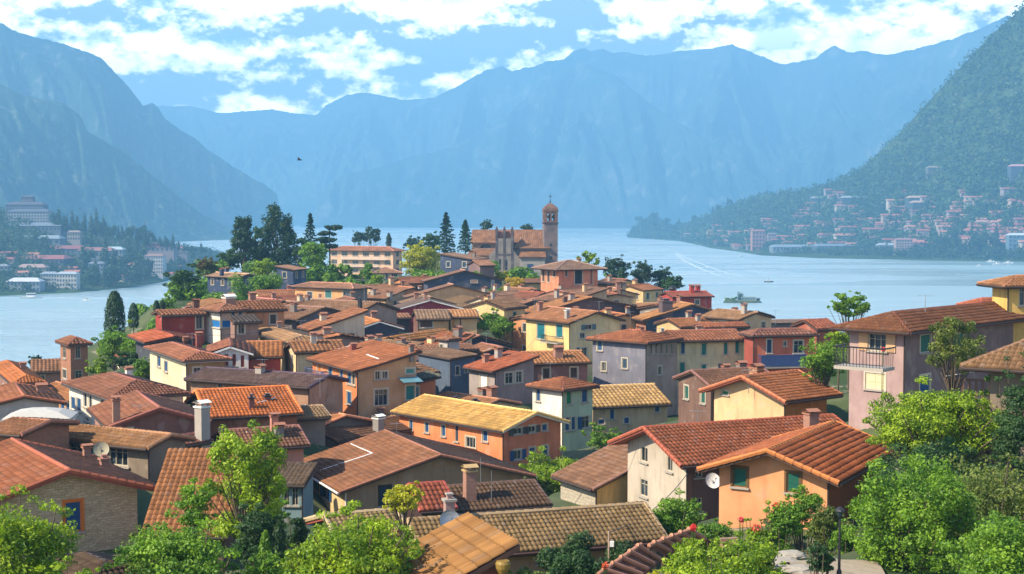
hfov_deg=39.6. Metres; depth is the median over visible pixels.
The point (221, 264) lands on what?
bush
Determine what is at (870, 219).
house
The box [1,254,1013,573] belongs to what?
ground
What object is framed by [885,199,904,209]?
house
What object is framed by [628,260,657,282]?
tree
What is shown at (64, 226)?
tree
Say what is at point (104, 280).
tree
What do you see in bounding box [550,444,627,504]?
house
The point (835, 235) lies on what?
house
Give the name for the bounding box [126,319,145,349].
bush
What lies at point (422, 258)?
tree
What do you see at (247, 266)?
bush
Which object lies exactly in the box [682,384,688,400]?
window
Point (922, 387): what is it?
window
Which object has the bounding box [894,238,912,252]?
building
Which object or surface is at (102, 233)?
tree
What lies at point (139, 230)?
tree
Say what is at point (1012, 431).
tree
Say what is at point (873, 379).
window
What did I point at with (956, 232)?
tree
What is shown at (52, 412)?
canopy tent
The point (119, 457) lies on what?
window
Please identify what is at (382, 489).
window
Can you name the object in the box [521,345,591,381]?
house
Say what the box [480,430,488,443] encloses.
window
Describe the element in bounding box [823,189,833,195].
house
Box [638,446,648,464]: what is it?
window
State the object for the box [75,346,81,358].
window
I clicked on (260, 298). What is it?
house
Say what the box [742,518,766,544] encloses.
bush
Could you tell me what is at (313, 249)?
tree
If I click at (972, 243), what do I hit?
tree
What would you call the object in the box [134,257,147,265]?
tree
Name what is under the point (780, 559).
boulder
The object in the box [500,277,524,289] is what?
tree
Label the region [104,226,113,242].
tree
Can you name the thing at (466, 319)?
house
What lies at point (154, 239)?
tree
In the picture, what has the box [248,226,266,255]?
pine tree
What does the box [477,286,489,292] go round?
house
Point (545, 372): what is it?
window
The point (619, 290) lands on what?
house
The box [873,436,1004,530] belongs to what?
bush
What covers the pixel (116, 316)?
cypress tree
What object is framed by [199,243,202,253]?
tree
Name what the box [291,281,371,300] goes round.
house
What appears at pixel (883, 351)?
pole
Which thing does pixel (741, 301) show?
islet
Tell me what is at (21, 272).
house
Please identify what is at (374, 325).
house
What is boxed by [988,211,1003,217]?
house
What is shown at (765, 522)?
bush
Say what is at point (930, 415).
tree
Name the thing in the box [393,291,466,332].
house
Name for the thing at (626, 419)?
window
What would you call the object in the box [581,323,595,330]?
window
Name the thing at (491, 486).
television aerial
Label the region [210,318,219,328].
window
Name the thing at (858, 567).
path
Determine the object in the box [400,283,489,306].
house
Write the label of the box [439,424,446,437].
window
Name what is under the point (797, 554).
boulder
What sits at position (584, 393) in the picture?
window
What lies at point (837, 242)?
house
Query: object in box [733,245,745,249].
house
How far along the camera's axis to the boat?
1062.72 m
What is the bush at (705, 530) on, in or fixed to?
on the ground
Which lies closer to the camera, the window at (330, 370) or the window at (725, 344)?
the window at (330, 370)
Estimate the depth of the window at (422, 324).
181.74 m
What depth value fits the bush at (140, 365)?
140.12 m
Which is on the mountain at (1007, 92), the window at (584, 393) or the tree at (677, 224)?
the tree at (677, 224)
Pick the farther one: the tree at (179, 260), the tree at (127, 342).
the tree at (179, 260)
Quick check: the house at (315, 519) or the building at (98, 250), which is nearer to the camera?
the house at (315, 519)
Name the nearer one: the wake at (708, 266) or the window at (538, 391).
the window at (538, 391)
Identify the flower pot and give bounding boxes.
[495,559,510,573]
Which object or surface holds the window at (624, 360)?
in the house at (639, 354)
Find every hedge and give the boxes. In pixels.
[227,271,283,300]
[327,262,373,279]
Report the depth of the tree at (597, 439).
117.45 m
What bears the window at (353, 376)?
in the house at (377, 373)
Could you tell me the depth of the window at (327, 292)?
225.08 m
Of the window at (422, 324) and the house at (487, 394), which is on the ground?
the house at (487, 394)
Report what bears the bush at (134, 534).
on the ground
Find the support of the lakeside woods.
on the mountain at (1007, 92)
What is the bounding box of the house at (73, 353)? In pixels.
[55,335,92,381]
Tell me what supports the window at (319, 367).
in the house at (377, 373)
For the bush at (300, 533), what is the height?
2.878 m
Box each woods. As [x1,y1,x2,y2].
[0,207,224,291]
[626,1,1023,246]
[637,227,1023,259]
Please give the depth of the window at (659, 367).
150.71 m
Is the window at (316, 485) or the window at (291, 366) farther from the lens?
the window at (291, 366)
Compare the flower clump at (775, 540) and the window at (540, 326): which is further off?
the window at (540, 326)
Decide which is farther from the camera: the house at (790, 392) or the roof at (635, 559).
the house at (790, 392)
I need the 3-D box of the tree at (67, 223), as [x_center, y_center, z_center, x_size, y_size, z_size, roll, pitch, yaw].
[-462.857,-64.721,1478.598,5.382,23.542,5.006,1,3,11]
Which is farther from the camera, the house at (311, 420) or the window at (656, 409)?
the window at (656, 409)
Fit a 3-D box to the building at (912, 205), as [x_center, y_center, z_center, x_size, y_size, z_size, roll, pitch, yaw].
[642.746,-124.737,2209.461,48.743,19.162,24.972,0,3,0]
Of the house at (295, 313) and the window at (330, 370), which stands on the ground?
the house at (295, 313)
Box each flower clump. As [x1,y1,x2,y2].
[601,561,608,573]
[690,524,696,541]
[737,517,743,540]
[750,524,761,531]
[771,502,779,550]
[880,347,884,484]
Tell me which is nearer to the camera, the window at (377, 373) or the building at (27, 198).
the window at (377, 373)
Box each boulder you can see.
[772,557,798,568]
[776,549,805,559]
[781,564,810,573]
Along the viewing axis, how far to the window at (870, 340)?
94.88 m
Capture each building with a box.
[0,264,10,270]
[5,202,47,218]
[5,255,73,268]
[5,278,44,291]
[8,209,53,222]
[9,223,70,240]
[16,264,49,272]
[18,235,66,244]
[21,195,34,201]
[40,272,57,286]
[49,245,85,256]
[56,271,80,289]
[67,230,81,244]
[77,247,117,260]
[88,261,105,273]
[111,247,125,258]
[144,254,165,278]
[146,243,177,262]
[178,246,188,263]
[707,230,712,237]
[750,230,764,250]
[767,233,776,244]
[769,244,810,252]
[809,197,821,201]
[810,244,865,252]
[839,196,869,204]
[875,243,893,250]
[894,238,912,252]
[905,196,919,208]
[908,201,934,212]
[926,166,939,178]
[975,220,990,224]
[1005,233,1023,252]
[1007,164,1023,183]
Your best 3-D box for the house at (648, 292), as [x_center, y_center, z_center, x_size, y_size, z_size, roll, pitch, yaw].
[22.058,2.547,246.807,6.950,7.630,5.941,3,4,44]
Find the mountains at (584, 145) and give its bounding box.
[300,62,768,227]
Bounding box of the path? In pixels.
[786,559,884,573]
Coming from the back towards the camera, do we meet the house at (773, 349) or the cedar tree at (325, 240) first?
the cedar tree at (325, 240)
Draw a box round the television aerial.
[491,471,491,501]
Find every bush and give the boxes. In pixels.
[0,484,83,573]
[27,355,41,365]
[34,555,101,573]
[84,354,113,375]
[102,509,242,573]
[108,351,137,369]
[121,523,150,573]
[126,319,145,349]
[132,356,149,378]
[135,303,153,316]
[146,317,155,329]
[158,293,177,308]
[166,280,208,300]
[194,259,229,275]
[201,276,207,293]
[206,292,240,300]
[240,549,295,573]
[242,261,254,271]
[256,470,288,508]
[261,492,289,528]
[282,512,310,568]
[282,540,338,573]
[306,265,338,281]
[335,278,378,284]
[370,270,383,283]
[405,268,428,275]
[413,269,445,276]
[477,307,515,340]
[490,260,500,271]
[495,269,508,279]
[508,266,539,277]
[508,566,548,573]
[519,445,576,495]
[534,529,633,573]
[648,569,669,573]
[652,488,706,535]
[659,545,739,573]
[660,537,721,573]
[696,513,734,559]
[698,526,711,559]
[708,530,781,571]
[714,526,726,559]
[724,535,786,573]
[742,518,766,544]
[758,493,804,550]
[761,518,794,546]
[784,484,825,553]
[805,502,851,554]
[806,541,835,573]
[827,517,862,555]
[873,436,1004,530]
[937,510,1023,573]
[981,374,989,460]
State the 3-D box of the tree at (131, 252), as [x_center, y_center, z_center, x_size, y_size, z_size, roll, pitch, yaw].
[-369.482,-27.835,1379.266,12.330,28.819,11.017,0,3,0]
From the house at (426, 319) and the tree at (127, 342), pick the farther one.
the house at (426, 319)
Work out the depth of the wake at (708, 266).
1703.96 m
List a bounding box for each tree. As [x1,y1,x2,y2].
[0,239,5,250]
[21,258,28,263]
[40,235,49,243]
[49,212,57,223]
[54,207,62,224]
[61,214,68,235]
[65,214,69,231]
[69,210,74,229]
[73,215,81,229]
[76,243,89,272]
[78,221,83,238]
[82,213,87,239]
[82,248,95,258]
[84,263,98,284]
[87,213,94,239]
[87,229,93,246]
[91,325,126,370]
[93,209,98,242]
[96,221,106,243]
[98,245,108,260]
[100,215,107,243]
[101,264,107,287]
[102,251,109,269]
[103,235,107,246]
[103,290,126,335]
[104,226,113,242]
[104,245,110,264]
[106,264,119,285]
[106,265,122,284]
[108,225,116,236]
[109,249,113,265]
[112,254,116,264]
[116,254,133,272]
[117,225,119,242]
[119,225,124,243]
[119,333,135,356]
[125,233,132,254]
[126,226,136,245]
[126,244,133,263]
[128,303,139,332]
[131,263,143,283]
[134,226,143,247]
[134,231,139,257]
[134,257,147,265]
[140,223,148,241]
[141,241,147,258]
[143,258,154,272]
[143,267,152,281]
[145,230,154,248]
[151,235,157,247]
[153,300,160,310]
[158,236,162,248]
[160,299,165,308]
[162,235,167,246]
[162,263,205,296]
[166,262,173,271]
[169,477,218,569]
[170,233,175,247]
[176,254,181,264]
[179,264,187,270]
[188,262,195,271]
[195,418,289,552]
[196,256,218,277]
[197,254,204,258]
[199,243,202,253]
[216,249,243,270]
[229,215,260,271]
[231,502,286,567]
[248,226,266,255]
[251,258,276,276]
[255,202,299,271]
[258,529,271,559]
[271,522,286,564]
[273,500,424,573]
[289,236,309,266]
[297,241,331,268]
[303,213,318,256]
[315,225,342,264]
[351,230,368,245]
[363,226,380,245]
[382,481,424,539]
[385,232,391,246]
[399,240,440,274]
[403,235,422,248]
[420,230,442,251]
[434,212,455,252]
[456,220,475,253]
[480,219,492,229]
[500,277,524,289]
[520,223,533,229]
[576,251,600,264]
[581,422,621,447]
[603,254,631,277]
[617,268,625,277]
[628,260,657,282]
[649,212,658,219]
[651,265,670,292]
[660,219,667,226]
[660,273,684,290]
[674,221,680,228]
[798,333,848,386]
[824,331,849,390]
[827,290,870,389]
[841,451,985,573]
[861,375,1007,469]
[865,209,870,216]
[894,214,897,225]
[915,452,1023,554]
[925,316,985,393]
[938,231,942,256]
[955,226,958,244]
[960,243,968,252]
[970,231,974,252]
[982,226,987,250]
[985,232,996,246]
[988,352,1023,513]
[994,223,999,249]
[1000,217,1010,226]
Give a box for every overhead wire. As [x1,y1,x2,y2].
[370,288,529,303]
[485,437,624,462]
[610,473,687,531]
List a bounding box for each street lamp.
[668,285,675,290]
[835,507,844,573]
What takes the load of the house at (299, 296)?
on the ground
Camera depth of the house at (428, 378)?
130.65 m
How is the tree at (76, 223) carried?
on the shore hill
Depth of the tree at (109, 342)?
171.57 m
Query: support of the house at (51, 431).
on the ground
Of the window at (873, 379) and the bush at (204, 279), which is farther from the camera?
the bush at (204, 279)
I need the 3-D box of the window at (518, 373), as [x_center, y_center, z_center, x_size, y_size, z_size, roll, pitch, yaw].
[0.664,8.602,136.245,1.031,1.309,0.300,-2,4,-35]
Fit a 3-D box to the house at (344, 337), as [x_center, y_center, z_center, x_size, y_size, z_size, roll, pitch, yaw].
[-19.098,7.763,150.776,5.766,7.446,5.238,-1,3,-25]
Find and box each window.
[61,347,65,359]
[61,367,66,380]
[62,498,85,534]
[69,394,75,410]
[69,444,81,450]
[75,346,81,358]
[75,370,81,377]
[76,396,81,413]
[82,393,87,408]
[83,415,89,423]
[88,395,92,406]
[109,448,129,468]
[156,354,160,367]
[163,359,167,373]
[192,366,201,372]
[195,316,203,329]
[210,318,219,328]
[221,319,229,328]
[231,354,237,366]
[237,324,245,334]
[240,355,245,367]
[269,313,277,324]
[282,272,286,278]
[283,488,290,506]
[290,353,292,367]
[291,488,299,506]
[306,291,312,299]
[313,480,318,492]
[317,364,321,373]
[320,484,330,501]
[324,289,331,298]
[328,367,332,374]
[331,251,336,255]
[341,251,347,255]
[342,290,352,296]
[345,390,351,405]
[346,372,350,385]
[351,373,355,386]
[352,251,358,255]
[352,268,358,272]
[363,251,368,255]
[373,252,379,256]
[373,260,379,264]
[374,370,380,380]
[378,484,391,507]
[381,370,389,379]
[384,252,390,256]
[384,260,390,264]
[404,367,416,374]
[405,384,415,401]
[409,419,413,431]
[419,321,433,328]
[423,421,429,433]
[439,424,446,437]
[446,261,450,267]
[453,425,458,442]
[454,365,460,375]
[465,435,476,449]
[480,244,490,247]
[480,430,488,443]
[504,371,514,384]
[509,426,527,436]
[510,448,525,461]
[515,370,523,383]
[521,322,525,332]
[526,424,539,434]
[528,446,535,456]
[534,389,540,402]
[536,322,544,339]
[541,270,544,281]
[541,367,549,379]
[541,422,549,431]
[541,444,549,456]
[546,270,549,282]
[555,323,562,337]
[564,416,571,431]
[565,392,573,405]
[569,366,578,378]
[571,415,576,431]
[574,270,582,284]
[578,414,590,429]
[579,332,585,339]
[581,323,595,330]
[581,346,587,357]
[581,390,589,403]
[590,270,592,284]
[596,341,602,351]
[597,418,606,424]
[600,361,606,371]
[609,409,615,419]
[620,357,627,369]
[621,323,626,329]
[623,416,630,424]
[637,478,648,499]
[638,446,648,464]
[646,292,649,299]
[653,407,661,412]
[655,344,659,354]
[657,365,663,375]
[660,344,664,354]
[664,456,673,474]
[679,361,685,373]
[680,343,685,354]
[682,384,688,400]
[694,299,699,304]
[694,472,705,479]
[695,498,704,514]
[699,393,705,404]
[700,342,707,355]
[701,363,707,368]
[719,389,729,396]
[723,342,727,355]
[729,465,749,489]
[734,342,740,353]
[761,321,765,327]
[765,338,772,353]
[783,470,801,494]
[792,339,804,353]
[858,333,895,353]
[862,371,886,391]
[919,333,931,354]
[919,372,932,393]
[953,332,964,346]
[1017,289,1023,306]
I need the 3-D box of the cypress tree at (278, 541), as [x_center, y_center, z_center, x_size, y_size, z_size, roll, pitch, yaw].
[-8.458,9.872,51.601,0.680,2.736,0.618,0,3,0]
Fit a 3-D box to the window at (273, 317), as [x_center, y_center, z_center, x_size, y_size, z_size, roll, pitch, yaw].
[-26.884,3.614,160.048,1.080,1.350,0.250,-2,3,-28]
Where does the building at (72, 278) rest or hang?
on the shore hill
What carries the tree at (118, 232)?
on the shore hill
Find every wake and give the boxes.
[675,254,761,282]
[676,253,761,281]
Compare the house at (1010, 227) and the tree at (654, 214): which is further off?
the tree at (654, 214)
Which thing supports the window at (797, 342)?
in the house at (773, 349)
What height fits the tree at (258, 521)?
3.252 m
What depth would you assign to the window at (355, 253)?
434.92 m
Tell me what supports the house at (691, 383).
on the ground
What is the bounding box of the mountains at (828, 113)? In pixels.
[157,16,1010,225]
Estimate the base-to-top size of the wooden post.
1.924 m
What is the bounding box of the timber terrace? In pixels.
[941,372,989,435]
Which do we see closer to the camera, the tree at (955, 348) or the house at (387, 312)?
the tree at (955, 348)
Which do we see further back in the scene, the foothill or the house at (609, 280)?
the foothill
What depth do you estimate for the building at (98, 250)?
1340.74 m
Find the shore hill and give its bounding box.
[0,212,249,295]
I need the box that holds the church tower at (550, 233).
[542,196,558,263]
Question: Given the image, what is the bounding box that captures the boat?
[20,293,43,297]
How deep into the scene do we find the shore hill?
1194.00 m
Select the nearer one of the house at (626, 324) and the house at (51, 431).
the house at (51, 431)
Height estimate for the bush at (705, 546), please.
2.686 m
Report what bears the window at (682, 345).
in the house at (698, 347)
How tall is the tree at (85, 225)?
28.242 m
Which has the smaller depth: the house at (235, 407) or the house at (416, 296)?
the house at (235, 407)
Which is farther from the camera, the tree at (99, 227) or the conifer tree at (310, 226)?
the tree at (99, 227)
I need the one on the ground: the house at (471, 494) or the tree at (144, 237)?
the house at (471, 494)
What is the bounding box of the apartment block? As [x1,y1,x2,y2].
[327,246,405,275]
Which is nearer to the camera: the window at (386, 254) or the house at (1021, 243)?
the window at (386, 254)
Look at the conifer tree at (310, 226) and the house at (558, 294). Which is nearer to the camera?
the house at (558, 294)
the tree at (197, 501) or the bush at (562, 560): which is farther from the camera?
the bush at (562, 560)
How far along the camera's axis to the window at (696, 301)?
223.49 m
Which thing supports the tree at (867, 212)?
on the mountain at (1007, 92)
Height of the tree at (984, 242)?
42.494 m
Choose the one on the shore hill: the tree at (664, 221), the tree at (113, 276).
the tree at (113, 276)
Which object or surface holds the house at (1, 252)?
on the shore hill
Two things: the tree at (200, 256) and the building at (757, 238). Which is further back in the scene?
the building at (757, 238)
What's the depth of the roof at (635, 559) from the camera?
53.54 m
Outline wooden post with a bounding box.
[608,531,613,563]
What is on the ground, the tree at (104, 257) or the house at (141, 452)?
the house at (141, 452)
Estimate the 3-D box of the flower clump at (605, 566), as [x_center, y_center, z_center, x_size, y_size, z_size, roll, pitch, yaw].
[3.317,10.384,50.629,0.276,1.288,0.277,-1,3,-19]
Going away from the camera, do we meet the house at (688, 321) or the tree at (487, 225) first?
the house at (688, 321)
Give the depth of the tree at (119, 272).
1210.82 m
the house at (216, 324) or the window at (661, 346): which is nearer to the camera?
the window at (661, 346)
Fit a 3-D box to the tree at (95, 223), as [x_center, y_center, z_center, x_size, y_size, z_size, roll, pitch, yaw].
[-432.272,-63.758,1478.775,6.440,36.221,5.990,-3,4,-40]
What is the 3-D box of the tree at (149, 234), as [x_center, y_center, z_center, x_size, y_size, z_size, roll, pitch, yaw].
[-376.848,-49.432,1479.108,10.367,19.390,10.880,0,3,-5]
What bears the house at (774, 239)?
on the mountain at (1007, 92)
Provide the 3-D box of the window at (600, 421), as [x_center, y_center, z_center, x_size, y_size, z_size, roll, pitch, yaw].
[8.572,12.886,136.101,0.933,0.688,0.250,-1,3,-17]
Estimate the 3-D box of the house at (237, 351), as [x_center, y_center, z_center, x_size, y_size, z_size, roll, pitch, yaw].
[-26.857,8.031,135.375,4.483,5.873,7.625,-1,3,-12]
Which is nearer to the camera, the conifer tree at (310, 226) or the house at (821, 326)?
the house at (821, 326)
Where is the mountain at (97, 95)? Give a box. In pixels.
[0,23,277,231]
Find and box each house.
[0,251,18,256]
[0,360,46,384]
[0,382,66,421]
[0,416,79,448]
[0,437,156,557]
[6,257,17,263]
[15,271,29,277]
[26,252,39,254]
[30,358,60,383]
[47,381,69,408]
[47,551,142,573]
[55,335,92,381]
[59,266,78,269]
[61,366,191,424]
[69,424,195,481]
[86,390,212,433]
[126,328,194,365]
[142,447,245,569]
[143,331,232,404]
[151,298,208,344]
[183,363,349,412]
[184,385,303,441]
[186,293,234,341]
[199,294,251,343]
[204,267,255,297]
[206,337,254,368]
[210,412,310,481]
[226,314,262,341]
[236,291,287,327]
[245,297,287,302]
[246,340,283,370]
[247,292,304,300]
[255,285,294,295]
[259,321,325,370]
[275,264,308,288]
[280,461,317,525]
[282,294,310,304]
[284,301,340,330]
[284,331,344,372]
[285,293,303,301]
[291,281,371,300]
[296,307,367,341]
[297,404,331,445]
[300,298,400,323]
[303,429,536,514]
[303,507,407,544]
[304,340,422,416]
[317,326,364,345]
[325,411,372,427]
[325,413,412,447]
[334,291,356,299]
[364,276,414,293]
[364,310,404,338]
[364,333,415,348]
[367,288,406,305]
[368,407,394,417]
[372,267,403,279]
[373,336,423,344]
[383,328,450,341]
[390,394,570,466]
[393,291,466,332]
[394,274,432,289]
[394,285,421,298]
[394,492,667,573]
[397,292,456,304]
[397,312,412,331]
[399,512,519,573]
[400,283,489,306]
[403,480,457,517]
[411,309,451,331]
[414,342,479,361]
[416,362,440,394]
[416,370,440,396]
[417,347,477,394]
[419,269,505,290]
[423,325,475,344]
[435,335,462,349]
[436,385,521,407]
[438,251,489,272]
[447,464,552,513]
[449,309,479,333]
[462,329,513,346]
[462,346,539,403]
[463,294,528,342]
[464,290,523,303]
[466,260,496,276]
[474,342,519,360]
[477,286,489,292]
[489,283,519,294]
[503,284,544,291]
[505,278,540,289]
[509,314,526,350]
[514,288,546,299]
[519,301,625,375]
[520,290,568,306]
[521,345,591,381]
[525,292,639,314]
[525,376,600,451]
[531,258,607,291]
[532,288,567,302]
[545,283,578,293]
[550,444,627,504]
[571,283,609,299]
[585,325,683,415]
[593,383,672,436]
[598,275,641,286]
[600,306,636,329]
[607,281,639,303]
[607,286,633,303]
[607,408,847,521]
[620,279,664,302]
[631,298,713,332]
[634,302,656,305]
[636,294,681,313]
[653,310,710,332]
[657,284,714,308]
[659,325,743,414]
[672,360,769,422]
[692,321,750,331]
[695,420,900,529]
[698,363,843,420]
[701,303,775,329]
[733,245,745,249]
[738,327,820,376]
[741,296,755,300]
[771,238,784,241]
[771,319,801,327]
[790,318,836,353]
[794,225,809,229]
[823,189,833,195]
[827,241,843,243]
[829,301,1023,429]
[832,218,844,223]
[833,234,853,240]
[834,204,847,212]
[836,191,850,199]
[838,226,856,231]
[862,228,883,236]
[867,217,880,223]
[880,214,900,224]
[882,238,894,242]
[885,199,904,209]
[887,206,902,212]
[904,225,929,234]
[910,209,917,219]
[913,241,924,248]
[916,229,929,236]
[920,196,933,200]
[920,214,936,219]
[934,220,944,228]
[936,225,950,230]
[937,230,947,235]
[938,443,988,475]
[945,210,963,217]
[949,205,963,209]
[956,297,991,304]
[958,339,1023,495]
[961,237,970,244]
[963,196,981,203]
[963,200,975,208]
[963,229,982,234]
[967,225,987,227]
[976,274,1023,342]
[984,199,1001,204]
[986,228,999,232]
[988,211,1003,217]
[990,220,1014,224]
[991,231,1016,234]
[998,227,1023,230]
[1000,187,1017,198]
[1006,199,1022,209]
[1013,218,1023,222]
[1017,240,1023,250]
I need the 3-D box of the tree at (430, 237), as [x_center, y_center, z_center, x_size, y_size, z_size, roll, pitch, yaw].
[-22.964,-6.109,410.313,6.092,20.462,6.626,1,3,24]
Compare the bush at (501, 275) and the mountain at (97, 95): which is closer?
the bush at (501, 275)
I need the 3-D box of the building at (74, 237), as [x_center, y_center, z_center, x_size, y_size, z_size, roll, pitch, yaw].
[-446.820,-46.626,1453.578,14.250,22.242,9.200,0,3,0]
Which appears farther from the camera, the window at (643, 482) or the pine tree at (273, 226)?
the pine tree at (273, 226)
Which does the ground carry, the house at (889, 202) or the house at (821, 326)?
the house at (821, 326)
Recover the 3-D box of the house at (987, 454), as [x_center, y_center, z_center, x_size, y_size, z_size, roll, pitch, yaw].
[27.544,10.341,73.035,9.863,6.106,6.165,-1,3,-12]
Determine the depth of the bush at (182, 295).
242.94 m
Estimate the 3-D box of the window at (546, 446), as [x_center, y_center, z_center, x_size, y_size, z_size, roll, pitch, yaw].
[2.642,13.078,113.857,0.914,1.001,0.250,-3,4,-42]
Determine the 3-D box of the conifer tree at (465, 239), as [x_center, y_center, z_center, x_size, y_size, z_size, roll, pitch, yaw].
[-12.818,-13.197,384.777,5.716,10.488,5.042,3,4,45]
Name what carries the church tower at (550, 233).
on the ground
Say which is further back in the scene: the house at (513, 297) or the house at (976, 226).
the house at (976, 226)
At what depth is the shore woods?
1333.88 m
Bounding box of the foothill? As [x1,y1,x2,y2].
[0,84,233,241]
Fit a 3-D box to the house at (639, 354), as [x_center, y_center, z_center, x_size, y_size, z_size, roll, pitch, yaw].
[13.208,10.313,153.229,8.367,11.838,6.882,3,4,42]
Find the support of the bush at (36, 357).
on the ground
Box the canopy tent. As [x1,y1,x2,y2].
[1,407,77,420]
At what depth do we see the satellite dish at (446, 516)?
53.64 m
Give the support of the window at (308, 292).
in the house at (323, 290)
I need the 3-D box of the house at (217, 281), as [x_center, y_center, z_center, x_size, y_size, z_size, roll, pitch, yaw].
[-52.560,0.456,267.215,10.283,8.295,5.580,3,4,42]
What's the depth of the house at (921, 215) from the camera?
2147.05 m
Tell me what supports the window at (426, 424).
in the house at (507, 433)
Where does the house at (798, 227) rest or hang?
on the mountain at (1007, 92)
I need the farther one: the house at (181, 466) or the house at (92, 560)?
the house at (181, 466)
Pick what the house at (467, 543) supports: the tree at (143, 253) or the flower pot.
the flower pot
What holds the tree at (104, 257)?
on the shore hill
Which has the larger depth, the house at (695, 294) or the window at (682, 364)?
the house at (695, 294)
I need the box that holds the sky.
[0,0,1023,114]
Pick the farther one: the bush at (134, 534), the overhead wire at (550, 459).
the overhead wire at (550, 459)
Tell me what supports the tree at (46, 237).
on the shore hill
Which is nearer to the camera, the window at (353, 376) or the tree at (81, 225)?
the window at (353, 376)
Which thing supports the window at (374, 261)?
in the apartment block
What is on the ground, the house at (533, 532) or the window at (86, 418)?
the house at (533, 532)
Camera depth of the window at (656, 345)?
150.12 m
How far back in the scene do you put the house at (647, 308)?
199.08 m
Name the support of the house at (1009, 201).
on the mountain at (1007, 92)
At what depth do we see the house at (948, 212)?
2094.24 m
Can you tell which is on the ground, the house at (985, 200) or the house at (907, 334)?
the house at (907, 334)
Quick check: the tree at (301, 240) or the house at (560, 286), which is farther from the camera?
the tree at (301, 240)
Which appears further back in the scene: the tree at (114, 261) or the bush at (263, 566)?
the tree at (114, 261)
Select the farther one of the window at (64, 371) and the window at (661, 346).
the window at (64, 371)
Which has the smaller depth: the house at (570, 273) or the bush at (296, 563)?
the bush at (296, 563)
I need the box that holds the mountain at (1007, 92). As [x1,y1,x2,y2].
[627,7,1023,261]
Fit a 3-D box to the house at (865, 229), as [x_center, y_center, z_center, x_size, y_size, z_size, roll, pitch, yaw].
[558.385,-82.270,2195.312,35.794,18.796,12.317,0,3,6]
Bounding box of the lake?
[0,226,1023,367]
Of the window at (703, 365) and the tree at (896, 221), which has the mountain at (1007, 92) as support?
the tree at (896, 221)
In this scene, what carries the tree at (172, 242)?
on the shore hill
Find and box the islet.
[723,300,761,302]
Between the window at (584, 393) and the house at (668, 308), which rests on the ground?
the house at (668, 308)
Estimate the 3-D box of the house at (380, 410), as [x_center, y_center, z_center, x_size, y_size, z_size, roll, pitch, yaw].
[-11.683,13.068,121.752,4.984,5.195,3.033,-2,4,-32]
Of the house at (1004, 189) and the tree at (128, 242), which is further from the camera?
the house at (1004, 189)
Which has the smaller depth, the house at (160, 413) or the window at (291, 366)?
the house at (160, 413)
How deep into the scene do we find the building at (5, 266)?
1180.97 m
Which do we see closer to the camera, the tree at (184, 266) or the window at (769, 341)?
the window at (769, 341)
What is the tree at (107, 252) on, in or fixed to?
on the shore hill
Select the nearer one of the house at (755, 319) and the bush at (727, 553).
the bush at (727, 553)
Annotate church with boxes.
[468,226,550,277]
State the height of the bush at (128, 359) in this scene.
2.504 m
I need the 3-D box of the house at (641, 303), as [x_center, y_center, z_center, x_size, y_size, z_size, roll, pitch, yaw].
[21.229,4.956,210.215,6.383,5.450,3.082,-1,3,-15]
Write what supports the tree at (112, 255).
on the shore hill
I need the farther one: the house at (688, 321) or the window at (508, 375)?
the house at (688, 321)
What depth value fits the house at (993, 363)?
67.71 m
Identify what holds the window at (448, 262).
in the house at (452, 261)
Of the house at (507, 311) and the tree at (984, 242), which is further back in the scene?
the tree at (984, 242)
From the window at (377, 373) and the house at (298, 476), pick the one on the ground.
the house at (298, 476)
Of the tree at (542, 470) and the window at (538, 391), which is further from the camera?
the window at (538, 391)
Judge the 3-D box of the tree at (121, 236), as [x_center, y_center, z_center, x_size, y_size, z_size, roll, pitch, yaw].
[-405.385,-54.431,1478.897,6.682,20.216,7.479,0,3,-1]
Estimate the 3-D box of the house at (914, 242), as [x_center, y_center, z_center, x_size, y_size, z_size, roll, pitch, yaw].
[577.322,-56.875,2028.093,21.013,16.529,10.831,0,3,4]
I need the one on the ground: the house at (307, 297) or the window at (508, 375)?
the house at (307, 297)
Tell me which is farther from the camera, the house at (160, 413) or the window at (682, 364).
the window at (682, 364)
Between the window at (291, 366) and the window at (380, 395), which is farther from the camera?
the window at (291, 366)
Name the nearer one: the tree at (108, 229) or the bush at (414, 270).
the bush at (414, 270)
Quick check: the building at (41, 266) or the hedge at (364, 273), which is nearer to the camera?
the hedge at (364, 273)
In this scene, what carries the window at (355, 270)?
in the apartment block
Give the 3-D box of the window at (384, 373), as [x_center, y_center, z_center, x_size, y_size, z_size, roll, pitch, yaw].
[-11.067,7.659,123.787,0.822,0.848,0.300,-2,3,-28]
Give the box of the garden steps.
[719,537,737,552]
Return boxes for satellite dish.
[93,442,108,456]
[440,510,458,525]
[706,473,718,487]
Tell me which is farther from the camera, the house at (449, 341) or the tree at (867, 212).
the tree at (867, 212)
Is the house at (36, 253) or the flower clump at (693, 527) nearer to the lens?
the flower clump at (693, 527)
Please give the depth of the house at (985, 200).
2078.47 m
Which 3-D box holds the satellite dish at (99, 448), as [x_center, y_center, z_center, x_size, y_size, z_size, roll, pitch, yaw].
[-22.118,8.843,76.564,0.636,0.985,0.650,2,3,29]
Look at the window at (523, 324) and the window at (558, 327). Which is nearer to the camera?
the window at (558, 327)
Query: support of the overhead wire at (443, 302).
attached to the television aerial
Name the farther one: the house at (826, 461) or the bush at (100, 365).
the bush at (100, 365)
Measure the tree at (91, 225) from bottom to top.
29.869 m
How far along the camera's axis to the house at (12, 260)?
1246.32 m
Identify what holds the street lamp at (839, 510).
on the ground

